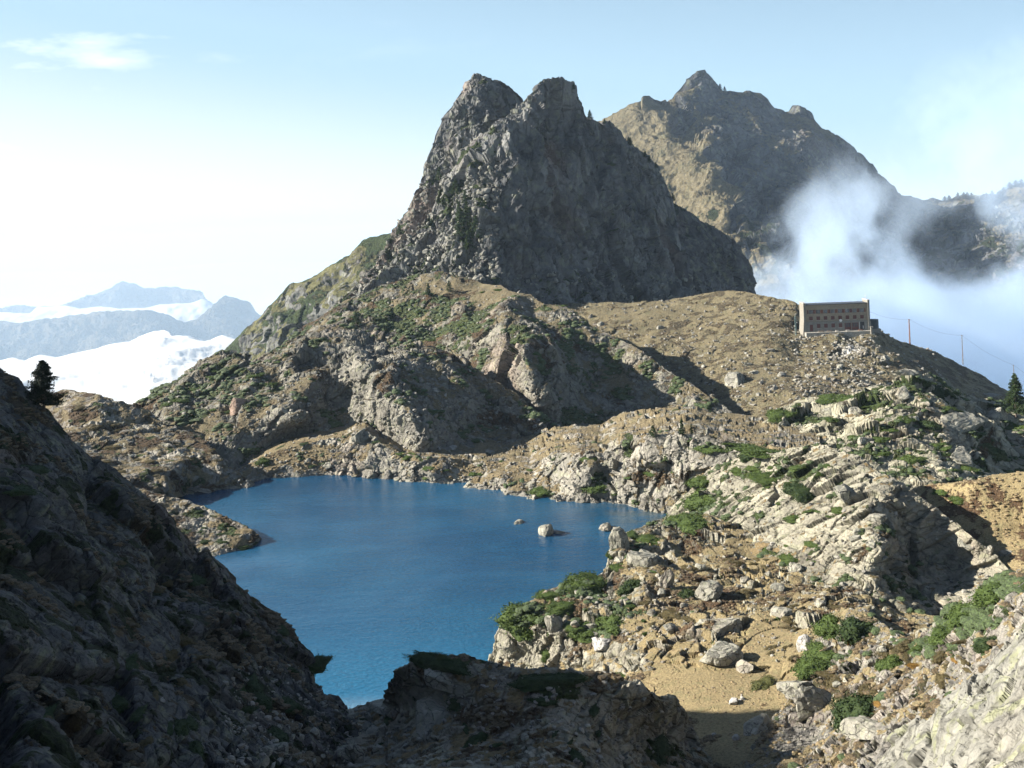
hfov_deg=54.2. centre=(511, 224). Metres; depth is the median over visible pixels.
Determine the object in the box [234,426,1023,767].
ground cover
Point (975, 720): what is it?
rock
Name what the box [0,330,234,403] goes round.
cloud
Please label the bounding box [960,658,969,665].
heath bush
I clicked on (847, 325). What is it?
veranda window
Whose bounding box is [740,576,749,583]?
boulder
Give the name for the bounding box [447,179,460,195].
conifer
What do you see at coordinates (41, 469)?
juniper bush
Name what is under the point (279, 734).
juniper bush
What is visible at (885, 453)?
juniper bush
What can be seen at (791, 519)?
juniper bush
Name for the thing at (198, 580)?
juniper bush
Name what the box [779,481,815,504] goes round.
juniper bush
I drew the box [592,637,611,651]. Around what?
boulder
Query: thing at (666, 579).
boulder
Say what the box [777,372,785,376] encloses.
boulder
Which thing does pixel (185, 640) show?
heath bush
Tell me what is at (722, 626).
boulder
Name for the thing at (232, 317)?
mountain
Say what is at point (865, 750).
rubble
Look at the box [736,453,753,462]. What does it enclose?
juniper bush
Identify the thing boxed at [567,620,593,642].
juniper bush
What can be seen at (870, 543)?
boulder
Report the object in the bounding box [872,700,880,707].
heath bush
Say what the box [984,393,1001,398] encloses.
boulder
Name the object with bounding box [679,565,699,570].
heath bush
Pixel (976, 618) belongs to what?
ground cover
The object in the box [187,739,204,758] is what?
juniper bush
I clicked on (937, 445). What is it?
juniper bush
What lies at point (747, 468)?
juniper bush
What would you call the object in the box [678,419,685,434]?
conifer
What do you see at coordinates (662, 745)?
juniper bush
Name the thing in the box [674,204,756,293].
rocky peak
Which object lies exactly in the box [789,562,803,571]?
boulder
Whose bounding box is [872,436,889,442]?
juniper bush
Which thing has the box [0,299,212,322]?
cloud
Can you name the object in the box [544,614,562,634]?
boulder
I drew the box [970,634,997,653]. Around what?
juniper bush
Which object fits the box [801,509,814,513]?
juniper bush
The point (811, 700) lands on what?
boulder
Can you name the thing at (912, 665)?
heath bush
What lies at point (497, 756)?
boulder
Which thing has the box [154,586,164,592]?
heath bush
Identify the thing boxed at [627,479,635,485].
boulder
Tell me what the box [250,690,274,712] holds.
juniper bush
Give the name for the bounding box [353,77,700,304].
rocky peak
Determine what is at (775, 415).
juniper bush
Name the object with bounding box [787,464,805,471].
juniper bush
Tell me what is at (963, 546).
boulder
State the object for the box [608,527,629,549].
boulder
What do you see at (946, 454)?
juniper bush
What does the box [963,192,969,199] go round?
conifer
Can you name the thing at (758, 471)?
juniper bush
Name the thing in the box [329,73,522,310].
rocky peak
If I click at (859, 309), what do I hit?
window
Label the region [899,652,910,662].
heath bush
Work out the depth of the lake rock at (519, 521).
301.42 m
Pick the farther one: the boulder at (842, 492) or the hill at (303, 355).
the hill at (303, 355)
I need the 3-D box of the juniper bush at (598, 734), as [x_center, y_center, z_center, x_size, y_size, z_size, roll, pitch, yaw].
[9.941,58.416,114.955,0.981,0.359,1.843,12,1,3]
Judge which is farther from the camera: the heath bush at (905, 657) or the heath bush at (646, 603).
the heath bush at (646, 603)
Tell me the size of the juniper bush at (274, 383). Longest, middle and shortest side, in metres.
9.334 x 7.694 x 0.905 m
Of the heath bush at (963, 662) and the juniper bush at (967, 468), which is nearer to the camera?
the heath bush at (963, 662)
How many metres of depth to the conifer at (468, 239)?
690.09 m
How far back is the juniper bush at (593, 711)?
117.22 m
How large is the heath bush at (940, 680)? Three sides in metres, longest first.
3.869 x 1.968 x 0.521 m
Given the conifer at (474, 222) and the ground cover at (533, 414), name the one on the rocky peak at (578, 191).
the conifer at (474, 222)
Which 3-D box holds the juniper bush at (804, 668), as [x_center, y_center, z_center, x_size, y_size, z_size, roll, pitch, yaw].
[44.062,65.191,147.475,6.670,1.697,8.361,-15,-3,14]
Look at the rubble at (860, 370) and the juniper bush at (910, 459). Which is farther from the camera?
the rubble at (860, 370)
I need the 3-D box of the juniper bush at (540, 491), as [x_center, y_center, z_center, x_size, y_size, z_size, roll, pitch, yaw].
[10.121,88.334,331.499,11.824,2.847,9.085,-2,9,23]
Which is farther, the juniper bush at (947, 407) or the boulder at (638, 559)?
the juniper bush at (947, 407)
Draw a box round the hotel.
[799,293,870,335]
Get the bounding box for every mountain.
[0,281,206,312]
[0,296,260,359]
[597,70,1023,396]
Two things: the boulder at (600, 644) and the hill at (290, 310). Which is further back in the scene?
the hill at (290, 310)
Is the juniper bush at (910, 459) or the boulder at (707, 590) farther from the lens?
the juniper bush at (910, 459)
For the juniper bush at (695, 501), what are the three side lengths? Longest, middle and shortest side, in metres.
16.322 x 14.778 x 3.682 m
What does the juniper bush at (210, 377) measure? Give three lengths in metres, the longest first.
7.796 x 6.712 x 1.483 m
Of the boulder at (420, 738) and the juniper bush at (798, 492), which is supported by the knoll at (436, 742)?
the boulder at (420, 738)
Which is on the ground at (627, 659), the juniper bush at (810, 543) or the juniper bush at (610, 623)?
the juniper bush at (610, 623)
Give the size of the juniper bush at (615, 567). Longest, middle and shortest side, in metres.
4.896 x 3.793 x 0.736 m
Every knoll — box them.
[340,654,712,767]
[689,372,1023,498]
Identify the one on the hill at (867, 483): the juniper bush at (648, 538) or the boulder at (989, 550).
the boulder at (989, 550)
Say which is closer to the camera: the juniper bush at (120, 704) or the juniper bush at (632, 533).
the juniper bush at (120, 704)
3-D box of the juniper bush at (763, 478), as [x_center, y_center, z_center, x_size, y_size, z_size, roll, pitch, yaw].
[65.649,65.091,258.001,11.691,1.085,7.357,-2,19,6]
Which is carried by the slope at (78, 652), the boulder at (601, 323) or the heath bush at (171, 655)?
the heath bush at (171, 655)
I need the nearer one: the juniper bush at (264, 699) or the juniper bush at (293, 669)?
the juniper bush at (264, 699)
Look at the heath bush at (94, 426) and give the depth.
380.20 m
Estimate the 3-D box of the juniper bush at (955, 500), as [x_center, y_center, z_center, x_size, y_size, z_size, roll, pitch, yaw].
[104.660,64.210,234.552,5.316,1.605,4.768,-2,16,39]
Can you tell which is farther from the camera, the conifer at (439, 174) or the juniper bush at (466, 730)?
the conifer at (439, 174)
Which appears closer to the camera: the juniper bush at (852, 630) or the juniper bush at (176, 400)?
the juniper bush at (852, 630)
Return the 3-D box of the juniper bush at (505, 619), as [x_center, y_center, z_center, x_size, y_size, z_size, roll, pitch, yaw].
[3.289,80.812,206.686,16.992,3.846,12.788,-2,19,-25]
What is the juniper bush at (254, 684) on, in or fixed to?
on the slope at (78, 652)
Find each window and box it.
[814,310,821,313]
[836,309,843,312]
[845,323,850,329]
[852,322,858,329]
[858,308,865,311]
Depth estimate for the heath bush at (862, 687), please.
130.82 m
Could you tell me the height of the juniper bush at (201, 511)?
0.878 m
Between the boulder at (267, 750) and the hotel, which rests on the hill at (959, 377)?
the hotel
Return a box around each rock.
[514,519,523,524]
[538,524,553,536]
[599,522,610,531]
[874,623,1023,767]
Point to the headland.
(189, 523)
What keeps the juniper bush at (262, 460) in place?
on the shore
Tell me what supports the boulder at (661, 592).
on the ground at (627, 659)
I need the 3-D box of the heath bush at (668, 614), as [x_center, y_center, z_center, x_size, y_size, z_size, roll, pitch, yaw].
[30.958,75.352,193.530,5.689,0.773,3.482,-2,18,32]
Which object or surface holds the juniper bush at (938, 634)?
on the slope at (792, 730)
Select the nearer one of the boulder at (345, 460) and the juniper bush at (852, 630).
the juniper bush at (852, 630)
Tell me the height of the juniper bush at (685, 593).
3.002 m
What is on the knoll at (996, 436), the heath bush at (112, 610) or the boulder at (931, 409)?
the boulder at (931, 409)
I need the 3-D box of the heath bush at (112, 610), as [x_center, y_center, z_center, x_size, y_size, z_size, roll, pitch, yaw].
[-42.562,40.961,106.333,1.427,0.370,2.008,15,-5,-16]
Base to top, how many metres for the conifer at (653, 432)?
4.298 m
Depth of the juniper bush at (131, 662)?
99.67 m
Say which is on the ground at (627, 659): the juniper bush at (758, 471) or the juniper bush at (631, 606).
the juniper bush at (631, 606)
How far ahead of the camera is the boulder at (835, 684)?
137.83 m
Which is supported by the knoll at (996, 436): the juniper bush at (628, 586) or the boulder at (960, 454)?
the boulder at (960, 454)
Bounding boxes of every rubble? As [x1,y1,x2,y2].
[157,280,730,467]
[220,429,800,505]
[222,663,698,767]
[324,163,699,313]
[499,526,1013,767]
[563,300,940,413]
[690,392,1012,612]
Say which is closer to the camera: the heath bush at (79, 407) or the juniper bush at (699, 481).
the juniper bush at (699, 481)
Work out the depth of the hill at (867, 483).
223.02 m
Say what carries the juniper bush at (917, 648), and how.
on the slope at (792, 730)
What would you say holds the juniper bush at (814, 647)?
on the slope at (792, 730)
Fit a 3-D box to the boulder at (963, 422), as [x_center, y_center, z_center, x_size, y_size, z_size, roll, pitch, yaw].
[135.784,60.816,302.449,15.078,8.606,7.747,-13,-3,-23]
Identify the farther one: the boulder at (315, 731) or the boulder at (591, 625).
the boulder at (591, 625)
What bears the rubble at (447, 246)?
on the rocky peak at (578, 191)
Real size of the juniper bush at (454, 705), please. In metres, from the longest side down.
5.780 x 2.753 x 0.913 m
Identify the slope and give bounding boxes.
[0,368,358,767]
[735,567,1023,767]
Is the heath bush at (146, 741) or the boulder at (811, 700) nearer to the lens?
the heath bush at (146, 741)
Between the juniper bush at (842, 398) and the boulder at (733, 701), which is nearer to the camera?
the boulder at (733, 701)
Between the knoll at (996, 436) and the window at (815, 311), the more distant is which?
the window at (815, 311)
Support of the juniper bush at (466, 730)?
on the knoll at (436, 742)
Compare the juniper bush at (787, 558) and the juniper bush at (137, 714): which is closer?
the juniper bush at (137, 714)
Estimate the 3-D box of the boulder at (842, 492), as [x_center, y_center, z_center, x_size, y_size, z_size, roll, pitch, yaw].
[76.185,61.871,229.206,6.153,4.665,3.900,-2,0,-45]
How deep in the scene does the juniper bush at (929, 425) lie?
297.42 m
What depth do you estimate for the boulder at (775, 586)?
204.86 m
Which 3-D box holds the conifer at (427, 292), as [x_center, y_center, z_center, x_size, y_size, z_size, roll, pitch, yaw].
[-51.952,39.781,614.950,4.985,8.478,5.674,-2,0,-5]
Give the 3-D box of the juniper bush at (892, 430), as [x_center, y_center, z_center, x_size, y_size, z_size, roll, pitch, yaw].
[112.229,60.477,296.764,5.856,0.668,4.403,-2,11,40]
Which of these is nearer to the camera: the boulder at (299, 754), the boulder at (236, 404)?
the boulder at (299, 754)
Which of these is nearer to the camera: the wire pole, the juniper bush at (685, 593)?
the juniper bush at (685, 593)
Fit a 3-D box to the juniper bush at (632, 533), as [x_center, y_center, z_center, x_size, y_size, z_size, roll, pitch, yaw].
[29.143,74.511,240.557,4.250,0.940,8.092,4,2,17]
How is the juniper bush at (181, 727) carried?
on the slope at (78, 652)
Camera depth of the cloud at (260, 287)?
54930.63 m
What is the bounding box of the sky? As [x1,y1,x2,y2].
[0,0,1023,272]
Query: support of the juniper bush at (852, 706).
on the slope at (792, 730)
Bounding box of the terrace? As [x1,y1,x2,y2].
[805,330,870,337]
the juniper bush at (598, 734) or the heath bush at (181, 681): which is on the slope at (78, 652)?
the heath bush at (181, 681)
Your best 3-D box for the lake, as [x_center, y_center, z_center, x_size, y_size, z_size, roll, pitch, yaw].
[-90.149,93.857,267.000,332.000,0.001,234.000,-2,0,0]
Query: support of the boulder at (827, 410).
on the knoll at (996, 436)
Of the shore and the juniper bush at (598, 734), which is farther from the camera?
the shore
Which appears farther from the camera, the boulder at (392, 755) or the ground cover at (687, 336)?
the ground cover at (687, 336)
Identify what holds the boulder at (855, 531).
on the hill at (867, 483)
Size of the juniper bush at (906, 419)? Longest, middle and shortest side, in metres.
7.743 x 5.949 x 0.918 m
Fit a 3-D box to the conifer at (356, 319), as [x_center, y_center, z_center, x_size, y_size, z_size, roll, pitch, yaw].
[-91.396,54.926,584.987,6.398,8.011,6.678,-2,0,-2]
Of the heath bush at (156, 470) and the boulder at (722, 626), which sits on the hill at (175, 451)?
the heath bush at (156, 470)
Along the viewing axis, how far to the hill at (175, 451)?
369.80 m
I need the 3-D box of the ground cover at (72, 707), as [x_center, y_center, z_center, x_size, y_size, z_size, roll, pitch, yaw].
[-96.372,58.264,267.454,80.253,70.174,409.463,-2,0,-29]
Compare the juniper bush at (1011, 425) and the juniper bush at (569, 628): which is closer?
the juniper bush at (569, 628)
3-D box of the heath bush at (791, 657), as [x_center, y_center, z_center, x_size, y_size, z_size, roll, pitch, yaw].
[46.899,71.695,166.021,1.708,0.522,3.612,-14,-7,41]
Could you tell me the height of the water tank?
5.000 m
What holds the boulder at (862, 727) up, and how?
on the slope at (792, 730)
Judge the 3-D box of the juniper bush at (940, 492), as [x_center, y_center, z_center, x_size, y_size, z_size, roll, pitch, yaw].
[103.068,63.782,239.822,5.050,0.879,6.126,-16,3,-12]
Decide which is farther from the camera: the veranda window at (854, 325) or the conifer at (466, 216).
the conifer at (466, 216)
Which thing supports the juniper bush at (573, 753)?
on the knoll at (436, 742)
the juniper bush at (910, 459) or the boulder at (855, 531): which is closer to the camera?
the boulder at (855, 531)
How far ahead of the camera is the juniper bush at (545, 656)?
196.62 m
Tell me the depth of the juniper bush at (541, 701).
116.04 m
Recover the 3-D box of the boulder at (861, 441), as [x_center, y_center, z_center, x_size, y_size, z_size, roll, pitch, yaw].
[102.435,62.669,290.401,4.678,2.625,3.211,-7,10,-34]
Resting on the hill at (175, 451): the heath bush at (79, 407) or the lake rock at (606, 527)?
the heath bush at (79, 407)
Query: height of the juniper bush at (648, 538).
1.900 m
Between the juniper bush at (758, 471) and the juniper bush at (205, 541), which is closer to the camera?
the juniper bush at (758, 471)
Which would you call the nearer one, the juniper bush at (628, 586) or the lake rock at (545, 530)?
the juniper bush at (628, 586)
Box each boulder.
[230,398,251,415]
[256,756,269,767]
[260,746,272,756]
[268,742,288,754]
[293,752,301,757]
[299,734,303,740]
[310,727,319,738]
[323,462,332,469]
[334,745,351,760]
[342,458,350,462]
[343,738,356,744]
[343,743,363,763]
[351,428,365,443]
[361,721,378,734]
[369,698,389,714]
[370,744,383,754]
[378,723,387,730]
[387,752,397,758]
[393,413,404,424]
[415,697,449,735]
[416,735,425,741]
[424,668,453,692]
[489,760,494,765]
[492,754,500,760]
[521,734,528,740]
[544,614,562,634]
[570,620,579,625]
[584,623,597,628]
[586,453,593,458]
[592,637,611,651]
[597,321,604,326]
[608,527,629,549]
[614,556,622,562]
[623,757,632,765]
[626,551,657,566]
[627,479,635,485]
[630,664,637,671]
[646,609,655,616]
[656,588,665,596]
[658,569,673,587]
[663,623,675,634]
[680,603,688,607]
[694,579,722,600]
[694,618,742,637]
[695,563,705,569]
[699,641,742,666]
[724,371,743,387]
[729,697,737,704]
[732,734,739,740]
[735,659,752,673]
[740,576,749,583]
[743,713,770,735]
[748,370,758,373]
[770,582,784,590]
[770,606,792,617]
[776,680,812,699]
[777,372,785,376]
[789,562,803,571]
[795,686,831,721]
[796,634,810,651]
[814,600,825,607]
[821,407,831,413]
[832,681,841,687]
[833,484,851,504]
[839,715,877,739]
[843,447,851,451]
[848,407,861,413]
[849,535,860,542]
[852,528,859,534]
[857,437,872,445]
[865,540,875,548]
[866,513,887,521]
[866,657,874,666]
[875,646,886,656]
[881,355,889,360]
[893,369,918,375]
[895,386,910,400]
[925,406,934,412]
[936,433,943,438]
[938,412,984,433]
[950,446,973,466]
[953,460,969,464]
[957,538,972,551]
[983,545,992,554]
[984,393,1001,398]
[986,407,1008,424]
[998,549,1011,556]
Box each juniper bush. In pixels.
[2,483,37,496]
[20,464,51,473]
[43,703,56,719]
[95,726,102,734]
[112,692,130,712]
[125,651,140,670]
[130,702,149,722]
[167,721,173,735]
[171,398,189,401]
[174,719,189,738]
[186,713,199,730]
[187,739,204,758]
[188,573,208,586]
[193,509,204,513]
[200,539,211,543]
[205,375,214,379]
[217,526,226,529]
[238,545,251,550]
[240,705,259,713]
[245,374,260,377]
[246,673,264,692]
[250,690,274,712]
[253,457,270,465]
[263,382,278,385]
[266,725,290,742]
[277,625,290,635]
[282,696,304,713]
[288,666,299,672]
[308,652,334,675]
[383,715,392,725]
[401,451,415,459]
[401,650,476,677]
[422,466,435,470]
[444,697,460,713]
[462,723,468,734]
[462,729,488,747]
[467,472,476,475]
[487,742,502,747]
[489,601,544,641]
[497,672,592,692]
[523,696,559,706]
[526,485,551,497]
[530,588,560,602]
[540,649,549,662]
[543,597,578,615]
[559,570,608,593]
[562,623,585,633]
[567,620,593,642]
[568,747,586,767]
[579,457,596,461]
[581,481,609,494]
[588,703,599,716]
[593,613,624,635]
[595,730,600,737]
[608,562,623,571]
[614,577,641,596]
[622,603,635,609]
[627,529,639,538]
[633,533,662,545]
[644,471,654,476]
[646,738,654,744]
[650,730,672,765]
[662,511,711,535]
[677,588,695,598]
[678,486,717,510]
[683,474,708,487]
[685,445,728,454]
[721,442,738,445]
[727,465,741,476]
[732,442,781,458]
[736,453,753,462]
[741,465,753,470]
[744,470,777,485]
[746,469,761,477]
[750,674,775,691]
[765,408,795,422]
[775,552,800,563]
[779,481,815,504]
[780,511,801,523]
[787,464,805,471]
[789,654,832,680]
[800,639,836,660]
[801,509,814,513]
[803,540,818,547]
[810,612,839,640]
[816,397,836,404]
[817,393,836,397]
[822,463,832,467]
[824,417,839,422]
[827,691,876,732]
[831,394,876,407]
[831,506,842,513]
[834,612,894,644]
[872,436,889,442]
[873,451,892,456]
[873,653,903,672]
[887,428,898,431]
[895,415,915,424]
[896,454,927,464]
[907,643,921,655]
[915,419,943,430]
[923,624,950,648]
[928,442,942,447]
[931,383,965,399]
[931,489,946,494]
[940,445,951,450]
[941,451,950,455]
[941,599,969,629]
[942,405,957,410]
[946,496,963,504]
[960,463,979,471]
[967,581,1001,608]
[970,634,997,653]
[1003,420,1023,429]
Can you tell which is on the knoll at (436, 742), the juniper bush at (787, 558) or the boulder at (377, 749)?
the boulder at (377, 749)
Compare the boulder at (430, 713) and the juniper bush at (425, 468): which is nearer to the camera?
the boulder at (430, 713)
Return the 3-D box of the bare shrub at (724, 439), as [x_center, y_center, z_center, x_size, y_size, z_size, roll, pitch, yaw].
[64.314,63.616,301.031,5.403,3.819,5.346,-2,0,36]
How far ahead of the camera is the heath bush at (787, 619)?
185.92 m
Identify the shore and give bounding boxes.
[233,406,819,513]
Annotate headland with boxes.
[136,487,260,556]
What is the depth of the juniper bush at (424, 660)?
125.90 m
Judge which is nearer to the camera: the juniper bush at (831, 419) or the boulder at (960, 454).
the boulder at (960, 454)
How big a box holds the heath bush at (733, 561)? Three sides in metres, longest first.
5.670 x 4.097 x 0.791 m
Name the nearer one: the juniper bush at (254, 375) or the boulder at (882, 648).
the boulder at (882, 648)
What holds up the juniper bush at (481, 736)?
on the knoll at (436, 742)
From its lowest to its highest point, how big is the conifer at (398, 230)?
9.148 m
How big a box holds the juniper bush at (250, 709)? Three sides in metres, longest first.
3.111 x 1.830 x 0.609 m
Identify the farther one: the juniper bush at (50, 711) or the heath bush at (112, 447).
the heath bush at (112, 447)
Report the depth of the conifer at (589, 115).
831.35 m
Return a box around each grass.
[151,294,1023,584]
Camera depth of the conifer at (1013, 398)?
329.40 m
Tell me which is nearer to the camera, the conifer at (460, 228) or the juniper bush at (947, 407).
the juniper bush at (947, 407)
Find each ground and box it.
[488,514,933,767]
[913,472,1023,570]
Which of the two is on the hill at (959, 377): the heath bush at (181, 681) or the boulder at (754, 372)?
the boulder at (754, 372)
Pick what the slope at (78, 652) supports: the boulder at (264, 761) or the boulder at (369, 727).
the boulder at (264, 761)
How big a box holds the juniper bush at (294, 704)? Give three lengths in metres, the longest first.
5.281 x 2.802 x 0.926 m
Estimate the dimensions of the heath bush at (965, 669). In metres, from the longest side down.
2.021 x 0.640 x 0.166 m
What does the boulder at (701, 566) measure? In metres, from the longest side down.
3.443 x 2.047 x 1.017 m
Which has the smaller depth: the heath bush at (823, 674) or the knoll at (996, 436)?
the heath bush at (823, 674)
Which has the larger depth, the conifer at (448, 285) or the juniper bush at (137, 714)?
the conifer at (448, 285)
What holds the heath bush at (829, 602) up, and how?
on the ground at (627, 659)
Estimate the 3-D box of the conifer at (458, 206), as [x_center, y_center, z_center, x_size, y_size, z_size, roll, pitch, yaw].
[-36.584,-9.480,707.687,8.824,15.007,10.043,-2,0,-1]
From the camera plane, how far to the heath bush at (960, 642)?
103.53 m
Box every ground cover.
[0,371,714,767]
[135,272,727,455]
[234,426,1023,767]
[264,374,1023,767]
[559,290,939,414]
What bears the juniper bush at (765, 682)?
on the ground at (627, 659)
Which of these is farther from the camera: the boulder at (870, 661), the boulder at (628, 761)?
the boulder at (870, 661)
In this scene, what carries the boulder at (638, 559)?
on the ground at (627, 659)
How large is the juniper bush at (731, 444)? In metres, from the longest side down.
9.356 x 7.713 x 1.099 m
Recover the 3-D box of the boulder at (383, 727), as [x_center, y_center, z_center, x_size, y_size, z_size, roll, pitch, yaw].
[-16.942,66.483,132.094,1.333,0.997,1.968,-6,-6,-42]
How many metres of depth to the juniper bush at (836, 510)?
226.35 m
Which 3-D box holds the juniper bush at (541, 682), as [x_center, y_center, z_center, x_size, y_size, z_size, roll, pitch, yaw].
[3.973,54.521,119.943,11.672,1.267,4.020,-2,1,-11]
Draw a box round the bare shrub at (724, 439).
[718,431,733,442]
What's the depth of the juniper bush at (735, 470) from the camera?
276.89 m
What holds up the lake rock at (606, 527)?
in the lake
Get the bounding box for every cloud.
[0,261,336,314]
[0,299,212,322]
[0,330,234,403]
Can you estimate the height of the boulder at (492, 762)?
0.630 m
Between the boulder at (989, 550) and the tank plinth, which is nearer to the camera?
the boulder at (989, 550)
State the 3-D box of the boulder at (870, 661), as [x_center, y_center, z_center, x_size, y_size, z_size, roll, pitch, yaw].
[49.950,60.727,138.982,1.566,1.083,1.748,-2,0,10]
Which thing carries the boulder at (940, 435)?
on the knoll at (996, 436)
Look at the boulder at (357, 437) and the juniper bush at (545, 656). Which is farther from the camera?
the boulder at (357, 437)
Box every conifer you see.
[25,360,69,411]
[351,313,360,324]
[396,225,401,234]
[424,283,431,295]
[436,167,442,180]
[445,280,453,291]
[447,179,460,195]
[453,208,470,238]
[455,201,463,218]
[457,204,472,225]
[461,189,468,204]
[462,229,475,252]
[469,215,481,241]
[587,110,593,118]
[648,425,658,437]
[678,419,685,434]
[953,192,959,199]
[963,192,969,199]
[1003,373,1023,417]
[1005,182,1012,188]
[1015,179,1023,187]
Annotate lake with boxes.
[178,475,665,708]
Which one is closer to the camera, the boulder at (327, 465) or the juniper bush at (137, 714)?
the juniper bush at (137, 714)
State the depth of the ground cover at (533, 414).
462.03 m
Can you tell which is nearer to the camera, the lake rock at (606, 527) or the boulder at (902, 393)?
the lake rock at (606, 527)
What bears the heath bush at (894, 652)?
on the slope at (792, 730)
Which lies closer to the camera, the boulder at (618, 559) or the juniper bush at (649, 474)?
the boulder at (618, 559)
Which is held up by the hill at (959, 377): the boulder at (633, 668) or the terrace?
the terrace
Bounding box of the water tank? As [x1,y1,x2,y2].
[870,319,878,328]
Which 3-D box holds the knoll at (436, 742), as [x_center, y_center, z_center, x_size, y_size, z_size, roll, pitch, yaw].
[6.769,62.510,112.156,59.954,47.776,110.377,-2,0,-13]
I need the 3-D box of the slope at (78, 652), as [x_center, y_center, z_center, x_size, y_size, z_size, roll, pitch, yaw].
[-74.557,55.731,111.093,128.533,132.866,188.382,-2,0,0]
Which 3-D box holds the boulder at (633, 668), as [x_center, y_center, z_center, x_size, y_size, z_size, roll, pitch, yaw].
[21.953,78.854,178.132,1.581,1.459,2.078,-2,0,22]
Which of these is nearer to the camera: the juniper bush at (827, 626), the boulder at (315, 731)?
the boulder at (315, 731)
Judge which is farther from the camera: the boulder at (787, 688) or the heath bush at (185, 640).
the boulder at (787, 688)
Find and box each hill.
[40,389,254,497]
[137,322,562,467]
[225,233,390,361]
[253,271,735,426]
[564,291,1023,418]
[626,444,1008,616]
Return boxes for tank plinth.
[873,328,880,333]
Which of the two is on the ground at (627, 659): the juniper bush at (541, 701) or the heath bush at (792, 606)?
the heath bush at (792, 606)
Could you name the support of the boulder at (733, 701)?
on the ground at (627, 659)
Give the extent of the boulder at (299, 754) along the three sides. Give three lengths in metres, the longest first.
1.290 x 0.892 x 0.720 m
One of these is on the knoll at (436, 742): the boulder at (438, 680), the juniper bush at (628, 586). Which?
the boulder at (438, 680)
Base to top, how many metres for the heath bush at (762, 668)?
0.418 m
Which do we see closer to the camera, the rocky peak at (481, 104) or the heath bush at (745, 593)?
the heath bush at (745, 593)
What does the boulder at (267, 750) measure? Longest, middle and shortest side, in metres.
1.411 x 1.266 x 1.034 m
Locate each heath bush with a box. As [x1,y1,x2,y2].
[74,406,84,409]
[85,424,103,429]
[101,444,123,450]
[108,607,116,613]
[110,423,120,427]
[138,736,153,747]
[149,468,161,472]
[152,691,158,700]
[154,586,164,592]
[165,649,180,662]
[176,677,187,685]
[180,633,196,645]
[188,653,212,659]
[250,596,259,602]
[636,601,653,605]
[659,609,681,620]
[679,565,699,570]
[679,615,695,623]
[723,557,743,563]
[736,589,751,598]
[755,665,770,670]
[763,644,777,649]
[780,615,792,624]
[787,604,799,608]
[787,626,799,631]
[787,654,797,660]
[813,670,834,678]
[822,675,840,690]
[826,600,834,605]
[828,604,853,609]
[857,683,870,694]
[867,689,878,696]
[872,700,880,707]
[874,643,893,657]
[889,648,904,656]
[892,638,912,653]
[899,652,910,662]
[906,662,918,668]
[930,649,945,664]
[933,672,949,689]
[949,640,966,643]
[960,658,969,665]
[960,667,971,672]
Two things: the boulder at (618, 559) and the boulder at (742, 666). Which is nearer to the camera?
the boulder at (742, 666)
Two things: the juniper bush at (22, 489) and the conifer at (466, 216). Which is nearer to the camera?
the juniper bush at (22, 489)
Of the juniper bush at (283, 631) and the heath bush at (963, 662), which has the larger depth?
the juniper bush at (283, 631)
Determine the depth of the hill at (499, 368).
502.78 m
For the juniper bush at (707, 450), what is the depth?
301.39 m
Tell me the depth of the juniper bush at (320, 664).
161.20 m
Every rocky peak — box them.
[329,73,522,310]
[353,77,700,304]
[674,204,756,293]
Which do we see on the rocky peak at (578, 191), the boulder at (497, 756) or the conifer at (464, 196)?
the conifer at (464, 196)
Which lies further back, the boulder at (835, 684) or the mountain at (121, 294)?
the mountain at (121, 294)
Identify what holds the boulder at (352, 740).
on the knoll at (436, 742)
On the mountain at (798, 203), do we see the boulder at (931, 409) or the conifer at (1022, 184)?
the conifer at (1022, 184)
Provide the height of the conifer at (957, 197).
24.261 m
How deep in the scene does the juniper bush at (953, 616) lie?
118.17 m
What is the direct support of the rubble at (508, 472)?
on the shore
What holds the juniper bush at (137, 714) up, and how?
on the slope at (78, 652)
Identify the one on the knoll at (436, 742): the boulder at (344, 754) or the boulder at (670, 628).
the boulder at (344, 754)
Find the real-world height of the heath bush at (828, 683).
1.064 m
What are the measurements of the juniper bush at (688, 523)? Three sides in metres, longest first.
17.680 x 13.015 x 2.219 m
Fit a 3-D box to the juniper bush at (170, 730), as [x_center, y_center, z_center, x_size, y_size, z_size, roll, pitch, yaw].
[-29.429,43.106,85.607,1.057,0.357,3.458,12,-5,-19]
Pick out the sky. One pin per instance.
(135, 134)
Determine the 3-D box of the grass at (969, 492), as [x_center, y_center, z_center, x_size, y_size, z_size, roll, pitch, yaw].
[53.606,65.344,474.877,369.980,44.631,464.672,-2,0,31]
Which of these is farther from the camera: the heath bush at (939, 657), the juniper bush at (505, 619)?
the juniper bush at (505, 619)
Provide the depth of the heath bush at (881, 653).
138.94 m
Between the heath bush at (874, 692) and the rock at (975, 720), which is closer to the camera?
the rock at (975, 720)
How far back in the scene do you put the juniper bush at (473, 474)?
354.97 m
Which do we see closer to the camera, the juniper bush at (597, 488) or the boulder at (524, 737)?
the boulder at (524, 737)
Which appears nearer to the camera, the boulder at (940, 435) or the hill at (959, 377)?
the boulder at (940, 435)
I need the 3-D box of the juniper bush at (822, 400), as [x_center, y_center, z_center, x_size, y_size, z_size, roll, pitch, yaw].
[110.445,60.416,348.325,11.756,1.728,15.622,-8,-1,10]
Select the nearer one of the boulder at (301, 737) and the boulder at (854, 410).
the boulder at (301, 737)
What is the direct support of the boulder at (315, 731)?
on the slope at (78, 652)
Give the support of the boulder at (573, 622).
on the ground at (627, 659)

